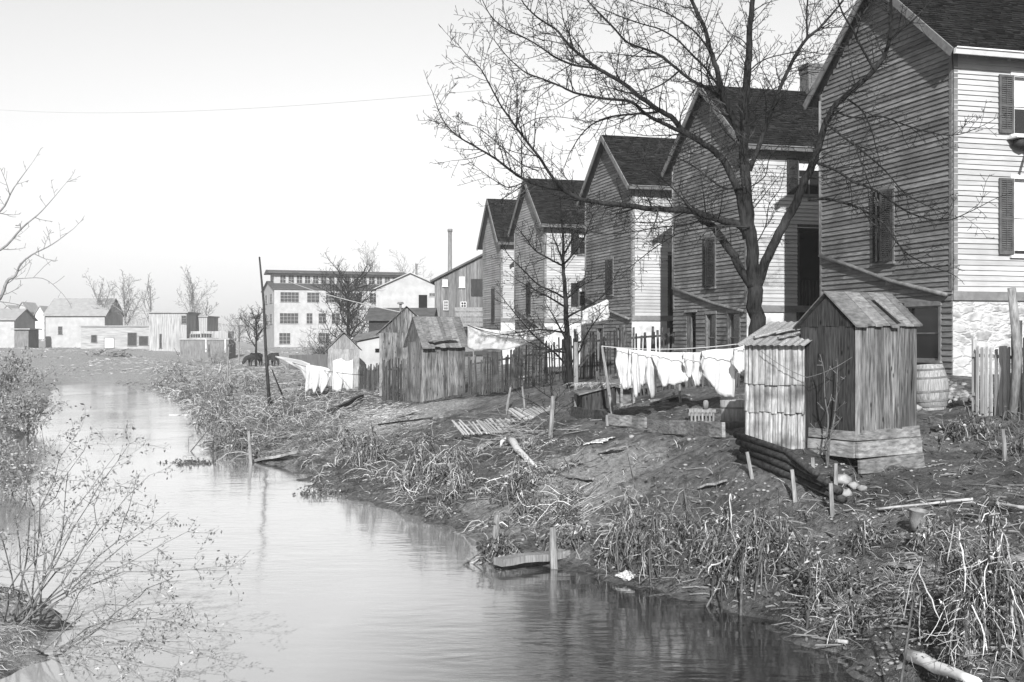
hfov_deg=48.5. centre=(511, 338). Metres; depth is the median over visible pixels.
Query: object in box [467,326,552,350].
bed sheet
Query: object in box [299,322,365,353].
shrub
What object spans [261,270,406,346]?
mill
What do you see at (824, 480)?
stacked pole
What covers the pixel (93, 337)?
window
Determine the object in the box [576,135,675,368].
frame house
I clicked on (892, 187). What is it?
window
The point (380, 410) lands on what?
straw heap
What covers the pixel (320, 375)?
shirt
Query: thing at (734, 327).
window
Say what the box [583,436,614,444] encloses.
rag
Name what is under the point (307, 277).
window
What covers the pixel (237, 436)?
dead weed
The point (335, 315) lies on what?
window
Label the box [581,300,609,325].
table cloth
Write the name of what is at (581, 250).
window
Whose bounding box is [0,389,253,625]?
bush
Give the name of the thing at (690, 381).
picket fence
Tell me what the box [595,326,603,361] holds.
window
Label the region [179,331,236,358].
porch shed
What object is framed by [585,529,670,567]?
dead weed
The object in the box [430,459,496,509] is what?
dead weed
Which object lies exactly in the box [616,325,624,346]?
window
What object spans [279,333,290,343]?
window
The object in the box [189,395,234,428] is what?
dead weed
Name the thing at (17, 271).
overhanging tree
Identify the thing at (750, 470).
wooden stake
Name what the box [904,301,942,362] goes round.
window
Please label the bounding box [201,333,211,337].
window
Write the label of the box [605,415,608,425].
wooden stake
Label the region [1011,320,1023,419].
picket fence
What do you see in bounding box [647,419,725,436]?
plank
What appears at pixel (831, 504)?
wooden stake
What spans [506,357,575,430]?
sapling
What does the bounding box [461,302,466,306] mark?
window
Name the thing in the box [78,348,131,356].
lumber pile
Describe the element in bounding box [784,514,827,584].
bare stick
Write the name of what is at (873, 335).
outhouse
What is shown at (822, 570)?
dead weed
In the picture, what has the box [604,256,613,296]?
window
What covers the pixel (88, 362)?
meadow grass
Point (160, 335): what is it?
door
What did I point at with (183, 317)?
window
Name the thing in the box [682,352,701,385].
shirt
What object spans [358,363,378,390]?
picket fence
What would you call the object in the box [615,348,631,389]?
hung underwear
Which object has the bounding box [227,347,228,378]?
wooden stake
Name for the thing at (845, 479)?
stone
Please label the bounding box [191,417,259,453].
dead weed
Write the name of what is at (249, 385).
dead weed
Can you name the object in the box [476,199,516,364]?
frame house
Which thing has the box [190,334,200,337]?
window
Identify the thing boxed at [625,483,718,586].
dead weed
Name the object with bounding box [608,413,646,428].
plank
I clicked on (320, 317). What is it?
window
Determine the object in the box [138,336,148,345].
window
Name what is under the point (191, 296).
distant tree
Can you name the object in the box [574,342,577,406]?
wooden stake
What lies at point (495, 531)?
wooden stake
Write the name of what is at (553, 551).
wooden stake
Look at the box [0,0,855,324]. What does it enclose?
sky
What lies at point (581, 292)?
window
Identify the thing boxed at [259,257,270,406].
tall pole
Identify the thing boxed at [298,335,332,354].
shrub
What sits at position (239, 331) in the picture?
distant tree
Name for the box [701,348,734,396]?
bed sheet
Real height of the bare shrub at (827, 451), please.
1.624 m
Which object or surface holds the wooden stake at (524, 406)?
on the ground at (698, 451)
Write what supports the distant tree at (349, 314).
on the ground at (698, 451)
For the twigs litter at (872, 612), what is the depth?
12.86 m
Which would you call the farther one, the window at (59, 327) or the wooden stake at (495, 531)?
the window at (59, 327)
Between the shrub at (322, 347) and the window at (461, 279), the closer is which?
the window at (461, 279)
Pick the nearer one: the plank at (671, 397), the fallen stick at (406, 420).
the plank at (671, 397)
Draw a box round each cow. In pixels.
[242,353,262,365]
[268,353,278,365]
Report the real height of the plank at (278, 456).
0.404 m
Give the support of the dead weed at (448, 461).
on the ground at (698, 451)
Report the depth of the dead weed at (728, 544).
14.20 m
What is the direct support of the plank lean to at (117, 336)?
on the ground at (698, 451)
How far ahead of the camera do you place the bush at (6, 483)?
23.92 m
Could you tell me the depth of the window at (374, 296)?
183.08 m
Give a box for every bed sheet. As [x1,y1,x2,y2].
[275,356,309,379]
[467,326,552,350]
[651,351,688,386]
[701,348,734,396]
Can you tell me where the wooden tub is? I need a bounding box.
[720,400,744,428]
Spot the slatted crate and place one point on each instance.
(695, 413)
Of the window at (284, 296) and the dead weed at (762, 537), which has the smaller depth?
the dead weed at (762, 537)
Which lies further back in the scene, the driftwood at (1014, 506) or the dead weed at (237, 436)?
the dead weed at (237, 436)
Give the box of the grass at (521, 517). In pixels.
[296,420,622,538]
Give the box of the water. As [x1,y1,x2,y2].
[0,382,863,681]
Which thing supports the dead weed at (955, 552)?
on the ground at (698, 451)
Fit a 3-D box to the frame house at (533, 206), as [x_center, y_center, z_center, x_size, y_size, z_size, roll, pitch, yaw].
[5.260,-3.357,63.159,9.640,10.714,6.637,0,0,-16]
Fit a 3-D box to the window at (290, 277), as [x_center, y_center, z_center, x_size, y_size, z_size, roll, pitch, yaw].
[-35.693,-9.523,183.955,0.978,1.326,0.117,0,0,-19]
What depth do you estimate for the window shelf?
27.59 m
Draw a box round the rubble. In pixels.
[946,379,971,407]
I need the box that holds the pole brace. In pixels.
[272,369,283,398]
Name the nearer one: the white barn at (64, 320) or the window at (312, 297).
the white barn at (64, 320)
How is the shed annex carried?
on the ground at (698, 451)
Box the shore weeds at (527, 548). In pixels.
[117,379,936,667]
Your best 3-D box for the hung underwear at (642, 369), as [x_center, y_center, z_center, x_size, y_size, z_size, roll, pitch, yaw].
[2.641,0.728,22.890,0.501,1.000,0.262,0,0,0]
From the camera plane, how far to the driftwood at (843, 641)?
11.97 m
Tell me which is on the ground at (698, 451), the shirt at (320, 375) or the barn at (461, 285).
the barn at (461, 285)
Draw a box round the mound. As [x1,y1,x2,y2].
[3,601,61,628]
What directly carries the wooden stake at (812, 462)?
on the ground at (698, 451)
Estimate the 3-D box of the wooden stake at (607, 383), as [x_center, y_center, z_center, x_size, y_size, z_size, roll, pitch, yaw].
[2.092,0.971,24.857,0.318,1.629,0.076,0,0,0]
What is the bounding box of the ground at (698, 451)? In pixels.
[0,341,1023,681]
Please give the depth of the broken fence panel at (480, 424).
26.35 m
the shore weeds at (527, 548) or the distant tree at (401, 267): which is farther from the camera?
the distant tree at (401, 267)
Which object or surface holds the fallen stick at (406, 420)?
on the ground at (698, 451)
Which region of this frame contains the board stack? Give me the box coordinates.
[455,307,482,326]
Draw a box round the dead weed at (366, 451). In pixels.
[344,421,386,469]
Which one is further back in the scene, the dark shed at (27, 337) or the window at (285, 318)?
the window at (285, 318)
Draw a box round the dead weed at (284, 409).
[247,399,296,425]
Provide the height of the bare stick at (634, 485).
1.024 m
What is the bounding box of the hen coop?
[571,379,619,409]
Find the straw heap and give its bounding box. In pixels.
[312,397,444,433]
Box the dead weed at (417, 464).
[400,423,443,484]
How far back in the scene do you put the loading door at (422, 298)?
117.97 m
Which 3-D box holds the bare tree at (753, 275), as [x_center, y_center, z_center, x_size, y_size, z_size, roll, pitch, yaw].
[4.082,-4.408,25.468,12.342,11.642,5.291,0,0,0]
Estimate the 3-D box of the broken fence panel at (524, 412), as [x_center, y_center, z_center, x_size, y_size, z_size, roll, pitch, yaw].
[0.678,1.790,27.378,1.718,0.270,0.746,0,0,-35]
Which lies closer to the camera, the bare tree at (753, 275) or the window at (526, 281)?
the bare tree at (753, 275)
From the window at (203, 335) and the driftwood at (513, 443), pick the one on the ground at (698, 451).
the driftwood at (513, 443)
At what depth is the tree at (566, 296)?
30.45 m
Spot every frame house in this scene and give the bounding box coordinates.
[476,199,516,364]
[508,178,585,367]
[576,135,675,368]
[661,63,822,368]
[803,0,1023,376]
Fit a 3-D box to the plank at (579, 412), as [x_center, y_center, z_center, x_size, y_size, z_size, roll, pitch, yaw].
[1.683,1.678,24.781,0.062,0.302,1.543,0,0,-27]
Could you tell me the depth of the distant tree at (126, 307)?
150.05 m
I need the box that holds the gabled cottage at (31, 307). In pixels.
[18,302,37,316]
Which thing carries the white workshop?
on the ground at (698, 451)
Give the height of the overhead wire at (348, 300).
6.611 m
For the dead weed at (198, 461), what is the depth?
29.94 m
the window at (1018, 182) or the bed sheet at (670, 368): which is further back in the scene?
the window at (1018, 182)
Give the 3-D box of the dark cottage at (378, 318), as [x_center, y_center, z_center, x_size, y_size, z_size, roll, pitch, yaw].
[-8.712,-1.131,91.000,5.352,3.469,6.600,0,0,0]
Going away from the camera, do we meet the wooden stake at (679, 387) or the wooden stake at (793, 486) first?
the wooden stake at (793, 486)
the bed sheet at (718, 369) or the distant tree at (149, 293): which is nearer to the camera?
the bed sheet at (718, 369)
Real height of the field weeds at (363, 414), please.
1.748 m
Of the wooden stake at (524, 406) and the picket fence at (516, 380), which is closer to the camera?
the wooden stake at (524, 406)
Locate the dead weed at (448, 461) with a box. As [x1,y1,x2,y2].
[405,439,479,492]
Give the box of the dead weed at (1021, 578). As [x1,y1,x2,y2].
[946,507,1023,647]
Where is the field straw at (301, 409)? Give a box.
[147,361,419,452]
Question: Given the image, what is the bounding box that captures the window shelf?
[1007,135,1023,148]
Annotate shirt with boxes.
[305,365,330,392]
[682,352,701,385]
[731,345,744,373]
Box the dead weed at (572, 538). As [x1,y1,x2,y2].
[540,519,603,559]
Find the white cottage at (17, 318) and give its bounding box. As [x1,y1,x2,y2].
[0,308,37,347]
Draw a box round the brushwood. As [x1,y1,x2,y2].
[438,406,588,451]
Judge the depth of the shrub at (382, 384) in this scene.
43.75 m
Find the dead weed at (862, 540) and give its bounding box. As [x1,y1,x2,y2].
[828,513,905,559]
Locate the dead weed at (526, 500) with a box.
[504,487,550,521]
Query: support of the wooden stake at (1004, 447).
on the ground at (698, 451)
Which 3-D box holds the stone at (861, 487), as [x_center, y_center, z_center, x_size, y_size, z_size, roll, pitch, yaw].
[4.644,1.991,15.103,0.141,0.096,0.133,0,0,24]
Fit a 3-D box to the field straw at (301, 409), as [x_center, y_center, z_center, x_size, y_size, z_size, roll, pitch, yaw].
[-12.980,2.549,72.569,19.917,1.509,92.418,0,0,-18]
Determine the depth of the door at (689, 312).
41.95 m
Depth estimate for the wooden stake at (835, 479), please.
15.23 m
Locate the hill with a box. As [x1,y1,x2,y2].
[123,318,262,334]
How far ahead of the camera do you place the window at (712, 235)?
40.21 m
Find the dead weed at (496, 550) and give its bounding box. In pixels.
[462,522,523,564]
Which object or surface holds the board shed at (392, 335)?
on the ground at (698, 451)
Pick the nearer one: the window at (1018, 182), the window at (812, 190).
the window at (1018, 182)
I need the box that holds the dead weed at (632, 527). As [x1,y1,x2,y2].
[593,483,675,576]
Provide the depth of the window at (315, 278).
185.28 m
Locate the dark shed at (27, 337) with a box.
[11,328,41,347]
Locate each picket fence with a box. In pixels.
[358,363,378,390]
[382,357,406,401]
[467,336,573,395]
[573,325,674,378]
[595,350,740,396]
[972,340,1010,416]
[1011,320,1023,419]
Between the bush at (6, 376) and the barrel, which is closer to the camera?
the barrel
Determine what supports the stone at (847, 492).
on the ground at (698, 451)
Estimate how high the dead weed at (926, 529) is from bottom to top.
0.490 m
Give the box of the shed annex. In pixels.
[196,316,219,330]
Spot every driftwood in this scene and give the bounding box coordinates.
[500,436,538,468]
[825,638,848,643]
[878,498,972,509]
[901,621,963,634]
[903,649,981,681]
[992,502,1023,508]
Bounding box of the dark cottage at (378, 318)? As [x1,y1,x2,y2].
[364,302,436,331]
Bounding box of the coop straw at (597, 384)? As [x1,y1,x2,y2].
[568,382,617,390]
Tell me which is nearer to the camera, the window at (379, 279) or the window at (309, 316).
the window at (309, 316)
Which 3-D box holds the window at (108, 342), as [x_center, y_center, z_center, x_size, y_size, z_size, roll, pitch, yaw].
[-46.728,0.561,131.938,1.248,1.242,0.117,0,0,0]
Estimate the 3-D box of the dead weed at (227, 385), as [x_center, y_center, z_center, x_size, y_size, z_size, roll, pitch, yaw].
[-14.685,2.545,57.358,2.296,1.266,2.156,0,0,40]
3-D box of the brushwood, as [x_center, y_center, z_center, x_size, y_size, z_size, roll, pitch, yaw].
[-0.271,1.966,26.952,2.634,0.866,10.706,0,0,-11]
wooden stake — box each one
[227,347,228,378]
[247,431,252,462]
[491,514,499,552]
[506,386,511,410]
[521,386,526,416]
[548,396,554,437]
[549,527,557,568]
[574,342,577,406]
[601,345,613,413]
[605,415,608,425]
[678,384,680,401]
[745,452,753,479]
[790,469,796,502]
[810,457,814,467]
[828,483,834,516]
[833,463,837,484]
[1000,429,1006,459]
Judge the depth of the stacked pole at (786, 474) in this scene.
15.75 m
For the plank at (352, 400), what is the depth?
40.68 m
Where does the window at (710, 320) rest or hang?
in the frame house at (709, 288)
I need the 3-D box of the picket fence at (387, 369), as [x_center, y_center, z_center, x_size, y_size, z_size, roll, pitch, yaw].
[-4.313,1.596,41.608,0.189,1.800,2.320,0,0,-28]
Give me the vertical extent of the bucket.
0.270 m
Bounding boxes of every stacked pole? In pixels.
[733,431,819,476]
[735,438,830,485]
[736,453,847,502]
[739,446,843,494]
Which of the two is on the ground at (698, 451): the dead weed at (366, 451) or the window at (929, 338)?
the dead weed at (366, 451)
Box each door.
[159,334,161,347]
[418,294,427,307]
[471,279,482,295]
[684,310,697,351]
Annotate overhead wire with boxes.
[10,89,488,112]
[284,279,417,315]
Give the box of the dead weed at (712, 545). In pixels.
[664,507,753,585]
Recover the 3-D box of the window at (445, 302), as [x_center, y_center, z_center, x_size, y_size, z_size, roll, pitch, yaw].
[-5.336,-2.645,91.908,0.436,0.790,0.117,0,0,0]
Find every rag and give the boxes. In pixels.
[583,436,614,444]
[615,570,633,580]
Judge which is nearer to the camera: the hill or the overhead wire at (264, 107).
the overhead wire at (264, 107)
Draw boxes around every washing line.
[468,302,611,335]
[602,344,735,349]
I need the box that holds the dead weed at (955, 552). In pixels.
[934,521,1000,589]
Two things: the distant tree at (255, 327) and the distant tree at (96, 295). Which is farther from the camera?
the distant tree at (96, 295)
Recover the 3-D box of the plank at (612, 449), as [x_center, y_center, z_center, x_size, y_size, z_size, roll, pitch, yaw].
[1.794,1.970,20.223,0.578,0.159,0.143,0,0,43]
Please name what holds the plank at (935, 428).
on the ground at (698, 451)
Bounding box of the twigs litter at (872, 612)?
[277,392,1023,662]
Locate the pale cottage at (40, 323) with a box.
[34,306,47,338]
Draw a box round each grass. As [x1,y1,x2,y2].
[0,347,321,384]
[0,581,71,672]
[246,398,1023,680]
[256,403,1023,681]
[296,420,622,538]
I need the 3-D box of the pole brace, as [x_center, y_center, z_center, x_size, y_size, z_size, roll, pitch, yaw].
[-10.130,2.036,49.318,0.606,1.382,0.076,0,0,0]
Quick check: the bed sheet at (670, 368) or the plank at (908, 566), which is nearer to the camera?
the plank at (908, 566)
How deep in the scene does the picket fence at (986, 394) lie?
20.16 m
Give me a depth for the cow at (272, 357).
93.57 m
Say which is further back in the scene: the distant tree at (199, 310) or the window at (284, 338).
the window at (284, 338)
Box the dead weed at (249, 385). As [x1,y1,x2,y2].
[234,376,273,392]
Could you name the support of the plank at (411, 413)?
on the ground at (698, 451)
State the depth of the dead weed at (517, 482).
19.65 m
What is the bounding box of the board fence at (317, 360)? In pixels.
[289,354,326,369]
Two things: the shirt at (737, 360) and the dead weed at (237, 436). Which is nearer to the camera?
the shirt at (737, 360)
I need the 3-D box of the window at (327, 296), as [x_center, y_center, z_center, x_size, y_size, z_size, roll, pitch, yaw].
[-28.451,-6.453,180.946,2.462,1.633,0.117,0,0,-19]
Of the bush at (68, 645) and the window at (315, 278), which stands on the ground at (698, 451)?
the bush at (68, 645)
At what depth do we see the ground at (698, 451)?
17.54 m
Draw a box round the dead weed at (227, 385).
[195,376,247,398]
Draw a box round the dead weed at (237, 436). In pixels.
[217,425,269,455]
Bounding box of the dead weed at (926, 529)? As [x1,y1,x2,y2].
[908,515,967,555]
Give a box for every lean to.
[79,325,148,348]
[353,329,382,380]
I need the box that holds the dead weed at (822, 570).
[786,523,870,628]
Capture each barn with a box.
[42,298,123,347]
[430,253,482,335]
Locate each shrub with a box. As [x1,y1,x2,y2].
[163,357,202,370]
[197,343,230,363]
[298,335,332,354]
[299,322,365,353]
[374,375,402,394]
[810,355,846,466]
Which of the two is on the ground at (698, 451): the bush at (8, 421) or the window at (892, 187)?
the bush at (8, 421)
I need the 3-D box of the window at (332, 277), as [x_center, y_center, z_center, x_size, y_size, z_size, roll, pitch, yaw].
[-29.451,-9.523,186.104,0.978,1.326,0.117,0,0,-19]
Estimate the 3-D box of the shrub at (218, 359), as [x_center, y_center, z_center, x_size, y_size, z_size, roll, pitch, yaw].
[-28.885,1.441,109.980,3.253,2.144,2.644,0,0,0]
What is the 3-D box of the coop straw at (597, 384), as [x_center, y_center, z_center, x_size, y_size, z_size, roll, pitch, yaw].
[2.047,1.158,26.281,1.747,0.263,1.022,0,0,0]
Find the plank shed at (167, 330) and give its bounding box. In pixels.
[147,312,200,351]
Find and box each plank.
[252,450,302,461]
[327,394,363,414]
[397,411,423,415]
[423,394,461,403]
[470,441,492,452]
[493,548,569,566]
[566,475,593,479]
[570,407,608,421]
[598,445,627,452]
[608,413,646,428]
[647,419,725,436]
[650,394,689,401]
[698,479,726,488]
[884,562,912,568]
[930,420,965,430]
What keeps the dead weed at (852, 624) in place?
on the ground at (698, 451)
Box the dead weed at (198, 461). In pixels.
[156,456,222,465]
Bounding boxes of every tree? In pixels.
[0,147,83,309]
[82,271,116,314]
[106,270,147,324]
[132,273,156,321]
[174,265,217,314]
[190,293,218,315]
[221,307,252,363]
[233,301,269,366]
[311,248,383,343]
[353,240,379,271]
[390,251,433,280]
[417,0,1010,335]
[488,178,626,386]
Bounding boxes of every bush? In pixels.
[0,346,69,404]
[0,379,43,440]
[0,387,71,433]
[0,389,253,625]
[0,432,62,495]
[18,552,242,681]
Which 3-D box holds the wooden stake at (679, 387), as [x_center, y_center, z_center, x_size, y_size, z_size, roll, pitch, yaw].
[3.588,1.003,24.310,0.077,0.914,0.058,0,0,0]
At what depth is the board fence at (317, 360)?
79.65 m
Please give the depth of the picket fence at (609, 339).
32.34 m
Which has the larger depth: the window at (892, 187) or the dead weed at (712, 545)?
the window at (892, 187)
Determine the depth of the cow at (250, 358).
96.61 m
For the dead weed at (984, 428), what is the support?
on the ground at (698, 451)
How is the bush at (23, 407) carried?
on the ground at (698, 451)
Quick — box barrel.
[917,364,949,410]
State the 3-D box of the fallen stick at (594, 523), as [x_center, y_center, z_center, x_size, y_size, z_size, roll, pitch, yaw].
[1.231,2.790,17.090,0.072,0.120,0.813,0,0,-44]
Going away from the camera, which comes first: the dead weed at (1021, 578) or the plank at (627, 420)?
the dead weed at (1021, 578)
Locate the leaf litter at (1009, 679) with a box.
[324,397,1023,681]
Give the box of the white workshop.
[373,264,434,307]
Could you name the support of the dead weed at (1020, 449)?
on the ground at (698, 451)
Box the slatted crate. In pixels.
[687,408,715,421]
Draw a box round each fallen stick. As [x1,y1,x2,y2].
[378,417,432,424]
[573,521,615,526]
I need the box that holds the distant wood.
[39,314,262,341]
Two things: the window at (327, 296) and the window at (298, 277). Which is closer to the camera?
the window at (327, 296)
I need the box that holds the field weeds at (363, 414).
[145,360,419,450]
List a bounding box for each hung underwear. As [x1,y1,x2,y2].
[332,358,352,391]
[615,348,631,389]
[631,350,654,398]
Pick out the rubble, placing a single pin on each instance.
(957, 396)
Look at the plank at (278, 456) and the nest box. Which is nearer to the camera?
the nest box
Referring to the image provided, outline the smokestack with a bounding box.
[447,229,451,270]
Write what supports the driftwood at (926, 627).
on the ground at (698, 451)
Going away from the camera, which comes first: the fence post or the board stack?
the fence post
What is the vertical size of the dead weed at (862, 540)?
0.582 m
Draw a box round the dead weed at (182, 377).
[151,366,189,384]
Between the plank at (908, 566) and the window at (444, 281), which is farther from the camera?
the window at (444, 281)
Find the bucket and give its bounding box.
[908,507,930,531]
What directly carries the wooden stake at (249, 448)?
on the ground at (698, 451)
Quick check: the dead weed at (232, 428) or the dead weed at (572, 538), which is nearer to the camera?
the dead weed at (572, 538)
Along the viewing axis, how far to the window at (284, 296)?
178.75 m
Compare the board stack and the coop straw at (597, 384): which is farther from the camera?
the board stack
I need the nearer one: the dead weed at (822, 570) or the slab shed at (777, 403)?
the dead weed at (822, 570)
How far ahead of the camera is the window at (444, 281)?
91.91 m
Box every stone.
[838,474,851,485]
[841,488,852,497]
[847,482,859,489]
[857,485,867,490]
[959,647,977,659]
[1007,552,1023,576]
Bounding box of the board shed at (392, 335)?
[376,306,416,396]
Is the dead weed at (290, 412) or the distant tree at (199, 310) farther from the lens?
the distant tree at (199, 310)
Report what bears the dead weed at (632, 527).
on the ground at (698, 451)
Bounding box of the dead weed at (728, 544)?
[696,484,797,615]
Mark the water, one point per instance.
(334, 588)
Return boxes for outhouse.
[325,332,361,387]
[403,316,466,402]
[793,291,924,473]
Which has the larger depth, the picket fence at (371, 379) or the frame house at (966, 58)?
the picket fence at (371, 379)
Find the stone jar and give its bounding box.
[703,400,708,408]
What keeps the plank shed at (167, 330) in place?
on the ground at (698, 451)
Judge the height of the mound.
0.569 m
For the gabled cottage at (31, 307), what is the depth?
232.26 m
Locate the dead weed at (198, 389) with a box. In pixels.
[171,371,228,401]
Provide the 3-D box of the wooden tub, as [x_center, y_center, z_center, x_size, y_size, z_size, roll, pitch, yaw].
[3.851,1.321,19.743,0.479,0.480,0.479,0,0,0]
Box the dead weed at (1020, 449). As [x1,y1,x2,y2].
[965,415,1023,458]
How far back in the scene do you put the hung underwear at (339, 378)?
49.98 m
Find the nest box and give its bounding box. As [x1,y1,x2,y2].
[615,384,634,407]
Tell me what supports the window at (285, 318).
in the mill
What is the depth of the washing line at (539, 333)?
31.64 m
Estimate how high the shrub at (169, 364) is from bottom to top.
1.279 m
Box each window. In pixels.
[58,326,62,334]
[90,335,97,342]
[104,338,113,347]
[127,333,136,345]
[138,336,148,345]
[181,315,186,323]
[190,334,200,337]
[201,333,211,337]
[279,313,298,323]
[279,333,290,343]
[280,275,285,282]
[280,292,298,301]
[288,275,293,282]
[296,275,302,283]
[305,275,310,283]
[306,313,312,323]
[307,292,319,302]
[313,276,318,283]
[318,313,325,323]
[318,333,328,343]
[326,292,340,302]
[329,276,334,283]
[331,313,339,323]
[369,277,373,284]
[369,293,375,302]
[377,277,381,284]
[442,279,447,286]
[444,301,447,309]
[459,277,464,287]
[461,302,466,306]
[525,281,531,315]
[577,228,584,255]
[577,281,584,307]
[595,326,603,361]
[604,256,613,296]
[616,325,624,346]
[701,234,715,289]
[705,311,716,349]
[726,310,740,354]
[796,155,818,196]
[870,184,895,265]
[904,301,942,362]
[1009,71,1023,136]
[1009,174,1023,257]
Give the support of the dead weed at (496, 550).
on the ground at (698, 451)
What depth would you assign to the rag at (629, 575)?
15.35 m
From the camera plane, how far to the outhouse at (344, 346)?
57.12 m
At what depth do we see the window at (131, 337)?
132.00 m
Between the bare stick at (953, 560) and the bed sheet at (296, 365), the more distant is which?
the bed sheet at (296, 365)
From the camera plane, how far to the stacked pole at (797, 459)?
15.98 m
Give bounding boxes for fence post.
[1007,288,1022,419]
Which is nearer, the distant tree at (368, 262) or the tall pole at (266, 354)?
the tall pole at (266, 354)
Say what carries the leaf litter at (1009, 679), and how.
on the ground at (698, 451)
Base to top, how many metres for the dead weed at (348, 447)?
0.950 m
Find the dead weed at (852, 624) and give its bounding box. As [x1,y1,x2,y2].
[817,589,880,646]
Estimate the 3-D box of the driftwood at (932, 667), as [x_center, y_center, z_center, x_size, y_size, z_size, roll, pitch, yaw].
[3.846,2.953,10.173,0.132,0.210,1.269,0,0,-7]
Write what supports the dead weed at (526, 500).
on the ground at (698, 451)
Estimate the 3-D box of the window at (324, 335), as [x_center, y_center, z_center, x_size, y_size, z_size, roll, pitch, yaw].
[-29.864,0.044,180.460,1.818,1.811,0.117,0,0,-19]
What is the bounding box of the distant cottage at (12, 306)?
[4,305,17,307]
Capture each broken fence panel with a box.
[451,418,520,434]
[508,406,549,419]
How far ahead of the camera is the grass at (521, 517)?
20.77 m
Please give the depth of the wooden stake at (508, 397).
29.45 m
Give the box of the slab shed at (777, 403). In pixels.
[736,321,828,448]
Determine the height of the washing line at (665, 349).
0.146 m
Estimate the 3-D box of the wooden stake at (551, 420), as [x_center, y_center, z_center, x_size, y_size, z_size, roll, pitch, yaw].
[0.796,1.656,23.109,0.144,0.960,0.098,0,0,0]
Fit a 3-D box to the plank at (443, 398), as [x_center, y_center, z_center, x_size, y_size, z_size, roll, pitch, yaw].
[-2.257,1.980,37.146,1.306,0.337,0.104,0,0,12]
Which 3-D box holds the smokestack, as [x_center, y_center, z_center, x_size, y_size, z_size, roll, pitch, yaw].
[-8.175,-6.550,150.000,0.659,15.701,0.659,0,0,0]
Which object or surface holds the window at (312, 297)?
in the mill
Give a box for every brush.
[152,360,362,461]
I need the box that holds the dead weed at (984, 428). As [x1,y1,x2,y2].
[923,400,1023,451]
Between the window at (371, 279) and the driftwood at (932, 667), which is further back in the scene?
the window at (371, 279)
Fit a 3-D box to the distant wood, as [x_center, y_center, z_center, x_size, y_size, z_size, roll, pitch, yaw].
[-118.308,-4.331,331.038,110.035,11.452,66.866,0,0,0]
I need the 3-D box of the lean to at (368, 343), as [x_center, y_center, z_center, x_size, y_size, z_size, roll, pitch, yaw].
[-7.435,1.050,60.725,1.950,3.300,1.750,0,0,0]
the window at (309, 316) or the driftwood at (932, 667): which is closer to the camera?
the driftwood at (932, 667)
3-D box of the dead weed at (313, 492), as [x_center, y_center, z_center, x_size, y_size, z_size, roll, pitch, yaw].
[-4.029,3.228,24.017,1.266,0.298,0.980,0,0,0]
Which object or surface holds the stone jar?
on the slatted crate
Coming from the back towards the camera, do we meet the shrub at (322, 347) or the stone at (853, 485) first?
the shrub at (322, 347)
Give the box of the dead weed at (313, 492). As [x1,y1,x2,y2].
[292,483,349,496]
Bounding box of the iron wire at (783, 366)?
[761,351,806,377]
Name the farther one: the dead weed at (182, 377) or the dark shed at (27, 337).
the dark shed at (27, 337)
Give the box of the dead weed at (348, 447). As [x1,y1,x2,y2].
[326,427,365,464]
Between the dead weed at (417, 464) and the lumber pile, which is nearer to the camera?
the dead weed at (417, 464)
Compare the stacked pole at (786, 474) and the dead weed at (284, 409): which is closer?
the stacked pole at (786, 474)
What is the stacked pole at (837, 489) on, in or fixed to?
on the stacked pole at (786, 474)
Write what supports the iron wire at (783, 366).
attached to the slab shed at (777, 403)
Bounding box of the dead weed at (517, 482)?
[490,455,541,506]
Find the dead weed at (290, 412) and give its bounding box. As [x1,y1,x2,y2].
[283,404,303,418]
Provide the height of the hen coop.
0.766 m
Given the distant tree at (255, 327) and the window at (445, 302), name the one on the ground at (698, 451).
the distant tree at (255, 327)
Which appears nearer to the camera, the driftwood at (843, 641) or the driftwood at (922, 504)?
the driftwood at (843, 641)
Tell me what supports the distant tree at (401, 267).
on the ground at (698, 451)
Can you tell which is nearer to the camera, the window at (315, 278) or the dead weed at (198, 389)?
the dead weed at (198, 389)
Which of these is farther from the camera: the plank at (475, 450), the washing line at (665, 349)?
the plank at (475, 450)
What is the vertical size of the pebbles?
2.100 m
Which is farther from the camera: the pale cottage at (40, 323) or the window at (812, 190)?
the pale cottage at (40, 323)
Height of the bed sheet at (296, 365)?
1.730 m
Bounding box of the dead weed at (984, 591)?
[880,478,1023,681]
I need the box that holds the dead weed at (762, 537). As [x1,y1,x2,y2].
[728,488,816,615]
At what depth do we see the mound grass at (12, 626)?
12.35 m
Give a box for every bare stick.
[627,454,640,522]
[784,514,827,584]
[941,535,961,585]
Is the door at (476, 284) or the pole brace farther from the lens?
the door at (476, 284)
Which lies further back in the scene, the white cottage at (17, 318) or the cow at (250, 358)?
the white cottage at (17, 318)
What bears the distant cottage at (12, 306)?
on the ground at (698, 451)
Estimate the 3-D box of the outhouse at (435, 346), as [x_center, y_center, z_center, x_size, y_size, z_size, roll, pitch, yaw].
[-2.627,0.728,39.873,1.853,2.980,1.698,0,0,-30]
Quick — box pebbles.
[331,398,1023,680]

